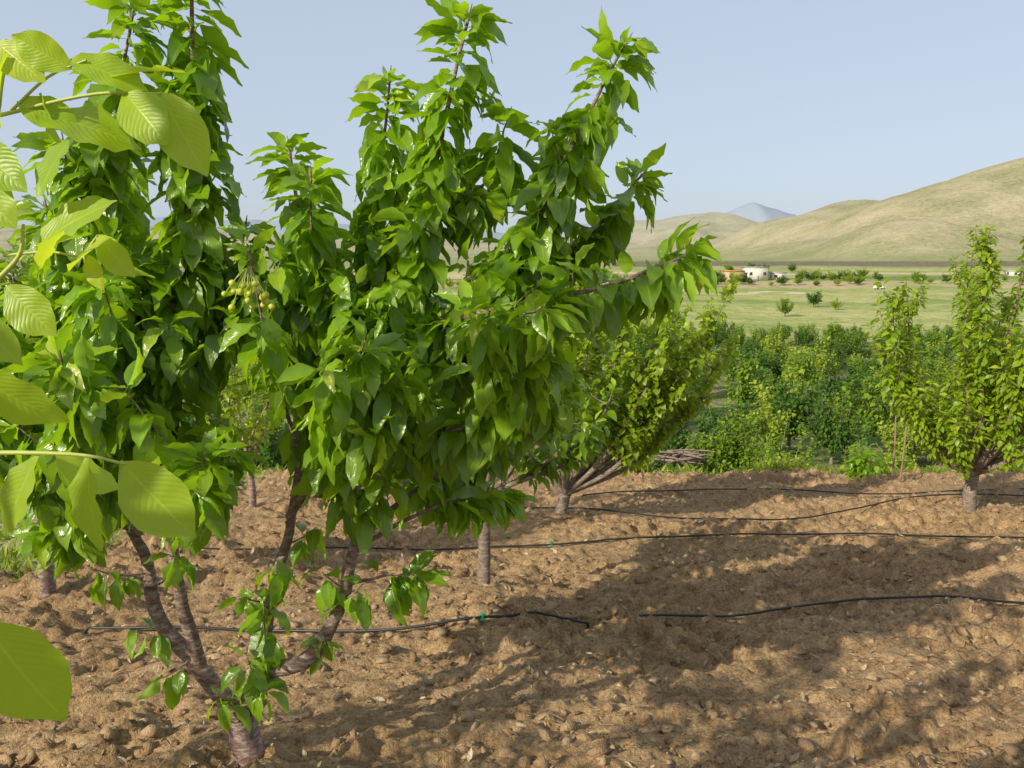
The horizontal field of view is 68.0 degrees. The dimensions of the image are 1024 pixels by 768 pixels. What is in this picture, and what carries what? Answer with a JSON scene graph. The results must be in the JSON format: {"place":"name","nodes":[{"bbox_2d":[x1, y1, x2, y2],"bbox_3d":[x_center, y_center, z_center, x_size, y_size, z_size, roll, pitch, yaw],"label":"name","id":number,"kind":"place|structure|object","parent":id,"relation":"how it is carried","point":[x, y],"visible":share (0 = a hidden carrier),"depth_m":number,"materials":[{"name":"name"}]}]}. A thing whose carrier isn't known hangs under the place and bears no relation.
{"place":"outdoors","nodes":[
{"label":"outdoors","id":0,"kind":"place"},
{"bbox_2d":[18,202,796,242],"bbox_3d":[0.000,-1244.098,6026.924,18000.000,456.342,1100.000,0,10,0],"label":"distant mountains","id":1,"kind":"structure","parent":0,"point":[756,212],"depth_m":6306.68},
{"bbox_2d":[0,157,1023,767],"bbox_3d":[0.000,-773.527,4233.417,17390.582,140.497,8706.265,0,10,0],"label":"ground","id":2,"kind":"structure","parent":0,"point":[930,221],"depth_m":5.00,"materials":[{"name":"soil"}]},
{"bbox_2d":[0,200,56,598],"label":"cherry tree","id":3,"kind":"object","parent":2,"relation":"on","point":[47,585],"visible":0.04,"depth_m":5.02,"materials":[{"name":"green plant"}]},
{"bbox_2d":[0,30,210,720],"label":"walnut tree","id":4,"kind":"object","parent":2,"relation":"on","point":[153,500],"visible":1,"depth_m":0.98,"materials":[{"name":"green plant"}]},
{"bbox_2d":[0,467,263,580],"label":"grass strip","id":5,"kind":"object","parent":2,"relation":"on","point":[6,556],"depth_m":6.31,"materials":[{"name":"green plant"}]},
{"bbox_2d":[204,409,262,462],"bbox_3d":[-4.985,0.852,12.663,1.705,1.236,1.271,1,10,9],"label":"shrub","id":6,"kind":"object","parent":2,"relation":"on","point":[240,438],"visible":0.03,"depth_m":12.67,"materials":[{"name":"green plant"}]},
{"bbox_2d":[199,341,275,506],"bbox_3d":[-3.110,0.198,8.841,1.309,2.538,2.120,0,10,0],"label":"cherry tree","id":7,"kind":"object","parent":2,"relation":"on","point":[233,393],"visible":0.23,"depth_m":8.45,"materials":[{"name":"green plant"}]},
{"bbox_2d":[84,611,589,633],"bbox_3d":[-1.065,1.466,4.553,3.132,0.262,0.301,0,10,-2],"label":"irrigation hose","id":8,"kind":"object","parent":2,"relation":"on","point":[359,630],"visible":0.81,"depth_m":4.54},
{"bbox_2d":[480,613,485,623],"bbox_3d":[-0.170,1.365,4.430,0.039,0.066,0.026,0,10,0],"label":"drip emitter","id":9,"kind":"object","parent":8,"relation":"attached to","point":[482,618],"visible":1,"depth_m":4.42,"materials":[{"name":"green plastic"}]},
{"bbox_2d":[0,0,724,766],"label":"cherry tree","id":10,"kind":"object","parent":2,"relation":"on","point":[370,362],"visible":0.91,"depth_m":2.51,"materials":[{"name":"green plant"}]},
{"bbox_2d":[75,483,792,586],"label":"weeds","id":11,"kind":"object","parent":2,"relation":"on","point":[77,576],"visible":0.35,"depth_m":5.27,"materials":[{"name":"green plant"}]},
{"bbox_2d":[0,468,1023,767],"bbox_3d":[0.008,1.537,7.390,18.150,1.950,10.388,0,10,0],"label":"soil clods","id":12,"kind":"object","parent":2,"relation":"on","point":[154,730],"visible":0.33,"depth_m":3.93,"materials":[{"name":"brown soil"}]},
{"bbox_2d":[0,469,1023,767],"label":"dry leaf litter","id":13,"kind":"object","parent":2,"relation":"on","point":[536,675],"visible":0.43,"depth_m":3.63,"materials":[{"name":"brown plant"}]},
{"bbox_2d":[1,262,1023,473],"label":"orchard tree mass","id":14,"kind":"object","parent":2,"relation":"on","point":[756,370],"visible":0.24,"depth_m":50.51,"materials":[{"name":"green plant"}]},
{"bbox_2d":[417,363,623,586],"bbox_3d":[-0.036,0.423,4.944,1.478,2.026,1.107,0,10,0],"label":"cherry tree","id":15,"kind":"object","parent":2,"relation":"on","point":[585,441],"visible":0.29,"depth_m":4.79,"materials":[{"name":"green plant"}]},
{"bbox_2d":[508,441,600,471],"bbox_3d":[0.669,1.100,13.128,1.410,1.479,1.250,-6,11,-31],"label":"shrub","id":16,"kind":"object","parent":2,"relation":"on","point":[534,448],"visible":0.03,"depth_m":12.98,"materials":[{"name":"green plant"}]},
{"bbox_2d":[438,272,744,514],"bbox_3d":[0.874,0.093,7.710,3.124,2.639,1.983,-3,10,-16],"label":"apricot tree","id":17,"kind":"object","parent":2,"relation":"on","point":[656,395],"visible":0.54,"depth_m":7.41,"materials":[{"name":"green plant"}]},
{"bbox_2d":[203,532,1023,550],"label":"irrigation hose","id":18,"kind":"object","parent":2,"relation":"on","point":[661,537],"visible":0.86,"depth_m":6.88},
{"bbox_2d":[231,459,1023,475],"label":"field edge grass","id":19,"kind":"structure","parent":2,"relation":"on","point":[758,468],"depth_m":11.93,"materials":[{"name":"green plant"}]},
{"bbox_2d":[610,455,655,473],"bbox_3d":[2.034,1.151,12.841,0.992,1.124,1.052,0,10,0],"label":"shrub","id":20,"kind":"object","parent":2,"relation":"on","point":[644,465],"visible":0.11,"depth_m":12.76,"materials":[{"name":"green plant"}]},
{"bbox_2d":[650,447,715,465],"bbox_3d":[2.750,1.169,12.381,1.039,0.366,0.792,0,10,0],"label":"brush pile","id":21,"kind":"object","parent":2,"relation":"on","point":[685,455],"visible":0.99,"depth_m":12.22,"materials":[{"name":"brown wood"}]},
{"bbox_2d":[681,419,735,473],"bbox_3d":[3.288,1.181,12.722,0.907,1.151,0.960,0,10,0],"label":"shrub","id":22,"kind":"object","parent":2,"relation":"on","point":[711,462],"visible":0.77,"depth_m":12.66,"materials":[{"name":"green plant"}]},
{"bbox_2d":[722,271,744,280],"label":"walls","id":23,"kind":"structure","parent":2,"relation":"on","point":[726,273],"depth_m":329.62,"materials":[{"name":"beige brick"}]},
{"bbox_2d":[706,397,767,471],"bbox_3d":[3.869,0.924,12.990,1.036,1.519,1.066,0,10,0],"label":"shrub","id":24,"kind":"object","parent":2,"relation":"on","point":[741,457],"visible":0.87,"depth_m":12.89,"materials":[{"name":"green plant"}]},
{"bbox_2d":[742,267,767,280],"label":"walls","id":25,"kind":"structure","parent":2,"relation":"on","point":[757,272],"depth_m":330.68,"materials":[{"name":"beige paint"}]},
{"bbox_2d":[524,493,1023,519],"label":"irrigation hose","id":26,"kind":"object","parent":2,"relation":"on","point":[775,519],"visible":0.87,"depth_m":8.23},
{"bbox_2d":[768,272,786,279],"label":"farm shed","id":27,"kind":"structure","parent":2,"relation":"on","point":[773,275],"depth_m":335.22,"materials":[{"name":"beige paint"}]},
{"bbox_2d":[772,451,811,469],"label":"shrub","id":28,"kind":"object","parent":2,"relation":"on","point":[793,464],"visible":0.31,"depth_m":12.54,"materials":[{"name":"green plant"}]},
{"bbox_2d":[581,488,1023,496],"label":"irrigation hose","id":29,"kind":"object","parent":2,"relation":"on","point":[770,489],"visible":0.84,"depth_m":9.63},
{"bbox_2d":[639,595,1023,617],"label":"irrigation hose","id":30,"kind":"object","parent":2,"relation":"on","point":[837,601],"visible":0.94,"depth_m":5.01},
{"bbox_2d":[840,434,890,479],"bbox_3d":[5.231,1.185,11.305,0.632,0.822,0.745,0,10,0],"label":"shrub","id":31,"kind":"object","parent":2,"relation":"on","point":[859,465],"visible":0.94,"depth_m":11.20,"materials":[{"name":"green plant"}]},
{"bbox_2d":[862,441,917,473],"bbox_3d":[6.263,1.351,12.655,0.891,0.714,0.688,3,10,18],"label":"shrub","id":32,"kind":"object","parent":2,"relation":"on","point":[889,462],"visible":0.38,"depth_m":12.53,"materials":[{"name":"green plant"}]},
{"bbox_2d":[891,416,895,480],"bbox_3d":[5.438,0.970,10.812,0.054,1.051,0.033,0,10,0],"label":"wooden stake","id":33,"kind":"object","parent":2,"relation":"on","point":[892,476],"visible":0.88,"depth_m":10.81,"materials":[{"name":"brown wood"}]},
{"bbox_2d":[899,425,906,479],"bbox_3d":[5.592,0.993,10.868,0.056,1.021,0.030,0,10,0],"label":"wooden stake","id":34,"kind":"object","parent":2,"relation":"on","point":[901,469],"visible":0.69,"depth_m":10.86,"materials":[{"name":"brown wood"}]},
{"bbox_2d":[860,225,1023,511],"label":"almond tree","id":35,"kind":"object","parent":2,"relation":"on","point":[997,401],"visible":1,"depth_m":7.66,"materials":[{"name":"green plant"}]},
{"bbox_2d":[931,401,1002,469],"bbox_3d":[7.609,0.905,12.822,1.161,1.503,1.171,0,10,0],"label":"shrub","id":36,"kind":"object","parent":2,"relation":"on","point":[947,447],"visible":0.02,"depth_m":12.71,"materials":[{"name":"green plant"}]},
{"bbox_2d":[1004,270,1021,275],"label":"farm shed","id":37,"kind":"structure","parent":2,"relation":"on","point":[1010,273],"depth_m":358.97,"materials":[{"name":"beige paint"}]},
{"bbox_2d":[1006,435,1023,469],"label":"shrub","id":38,"kind":"object","parent":2,"relation":"on","point":[1013,445],"visible":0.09,"depth_m":12.99,"materials":[{"name":"green plant"}]},
{"bbox_2d":[0,0,1023,232],"label":"sky","id":39,"kind":"structure","parent":0,"point":[797,107],"materials":[{"name":"blue"}]},
{"bbox_2d":[612,261,1023,266],"bbox_3d":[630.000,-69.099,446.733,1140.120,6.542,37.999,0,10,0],"label":"embankment road","id":40,"kind":"structure","parent":0,"point":[855,263],"depth_m":451.35,"materials":[{"name":"soil"}]}
]}

